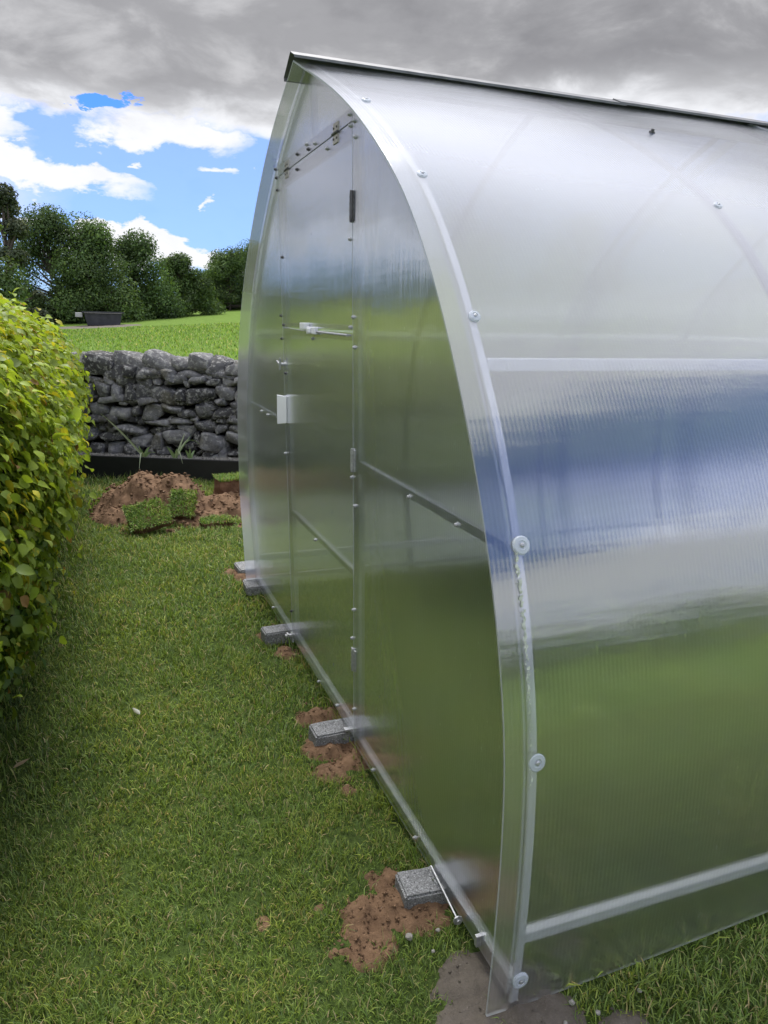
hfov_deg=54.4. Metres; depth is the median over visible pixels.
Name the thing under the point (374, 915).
soil patch
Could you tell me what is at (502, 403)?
greenhouse
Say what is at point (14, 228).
tree
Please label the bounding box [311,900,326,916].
soil patch
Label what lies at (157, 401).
stone wall
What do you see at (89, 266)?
tree
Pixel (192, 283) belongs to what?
tree
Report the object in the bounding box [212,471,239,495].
turf sod
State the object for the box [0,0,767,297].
sky
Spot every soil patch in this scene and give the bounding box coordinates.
[222,566,245,586]
[252,916,269,932]
[256,623,303,660]
[296,697,370,795]
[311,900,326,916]
[317,863,456,993]
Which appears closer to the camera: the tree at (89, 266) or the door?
the door
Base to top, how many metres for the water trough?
0.560 m
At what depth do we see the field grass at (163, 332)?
22.29 m
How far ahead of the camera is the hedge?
2.54 m
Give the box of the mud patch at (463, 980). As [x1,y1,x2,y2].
[429,949,649,1023]
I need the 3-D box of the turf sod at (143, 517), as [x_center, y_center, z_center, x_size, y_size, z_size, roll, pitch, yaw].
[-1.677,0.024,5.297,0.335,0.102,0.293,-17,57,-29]
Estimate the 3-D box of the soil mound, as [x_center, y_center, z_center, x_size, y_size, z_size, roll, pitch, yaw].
[-1.655,-0.131,5.892,1.517,0.370,1.414,-4,15,-20]
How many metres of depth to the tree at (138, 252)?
35.24 m
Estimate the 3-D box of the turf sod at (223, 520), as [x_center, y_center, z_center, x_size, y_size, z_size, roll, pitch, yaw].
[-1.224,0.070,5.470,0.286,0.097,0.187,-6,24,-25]
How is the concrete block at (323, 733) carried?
on the ground at (350, 835)
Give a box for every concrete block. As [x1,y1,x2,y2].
[234,561,244,573]
[243,579,261,595]
[261,624,288,645]
[308,718,353,747]
[395,866,450,908]
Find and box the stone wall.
[72,349,237,457]
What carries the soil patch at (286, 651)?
on the ground at (350, 835)
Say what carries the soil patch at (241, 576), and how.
on the ground at (350, 835)
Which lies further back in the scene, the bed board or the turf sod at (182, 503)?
the bed board
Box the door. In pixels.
[276,121,355,735]
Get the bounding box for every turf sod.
[122,495,172,533]
[167,486,197,518]
[198,513,234,528]
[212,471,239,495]
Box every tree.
[0,182,53,323]
[0,202,103,323]
[0,224,32,311]
[46,211,155,321]
[102,228,190,318]
[145,251,226,315]
[202,246,246,309]
[229,239,249,306]
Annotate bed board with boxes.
[76,455,238,481]
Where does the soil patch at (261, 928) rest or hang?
on the ground at (350, 835)
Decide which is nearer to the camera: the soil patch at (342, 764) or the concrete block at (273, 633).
the soil patch at (342, 764)
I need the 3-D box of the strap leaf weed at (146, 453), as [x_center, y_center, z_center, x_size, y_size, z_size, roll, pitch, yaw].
[-2.368,-0.652,6.927,0.470,0.504,0.162,-2,15,-14]
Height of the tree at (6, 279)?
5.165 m
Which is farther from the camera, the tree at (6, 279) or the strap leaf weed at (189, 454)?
the tree at (6, 279)
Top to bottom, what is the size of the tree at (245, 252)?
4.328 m
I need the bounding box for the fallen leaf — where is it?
[13,758,29,767]
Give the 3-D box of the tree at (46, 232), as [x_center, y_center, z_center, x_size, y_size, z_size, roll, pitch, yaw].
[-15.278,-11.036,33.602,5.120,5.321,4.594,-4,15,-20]
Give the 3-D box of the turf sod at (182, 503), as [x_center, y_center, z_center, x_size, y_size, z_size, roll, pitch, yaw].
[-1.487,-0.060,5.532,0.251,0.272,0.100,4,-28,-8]
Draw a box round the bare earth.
[58,324,140,328]
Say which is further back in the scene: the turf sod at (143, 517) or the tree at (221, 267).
the tree at (221, 267)
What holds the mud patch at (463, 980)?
on the ground at (350, 835)
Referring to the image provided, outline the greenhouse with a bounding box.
[238,51,767,1016]
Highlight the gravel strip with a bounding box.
[79,451,238,460]
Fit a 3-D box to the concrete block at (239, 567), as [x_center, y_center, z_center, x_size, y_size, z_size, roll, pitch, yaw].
[-0.780,0.338,4.484,0.208,0.053,0.172,-5,16,-24]
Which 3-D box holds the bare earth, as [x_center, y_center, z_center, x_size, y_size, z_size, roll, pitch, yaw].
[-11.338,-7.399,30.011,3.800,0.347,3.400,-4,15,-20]
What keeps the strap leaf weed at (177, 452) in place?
on the gravel strip
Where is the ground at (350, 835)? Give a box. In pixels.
[0,309,767,1023]
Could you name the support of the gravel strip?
on the ground at (350, 835)
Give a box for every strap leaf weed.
[101,414,154,467]
[167,433,198,463]
[185,449,194,457]
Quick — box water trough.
[75,311,123,325]
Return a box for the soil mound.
[81,470,241,535]
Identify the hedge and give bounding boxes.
[0,288,96,721]
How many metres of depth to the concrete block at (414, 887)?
1.95 m
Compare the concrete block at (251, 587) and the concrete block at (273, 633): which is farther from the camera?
the concrete block at (251, 587)
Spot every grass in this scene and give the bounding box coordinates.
[58,322,239,359]
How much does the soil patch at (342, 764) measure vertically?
0.073 m

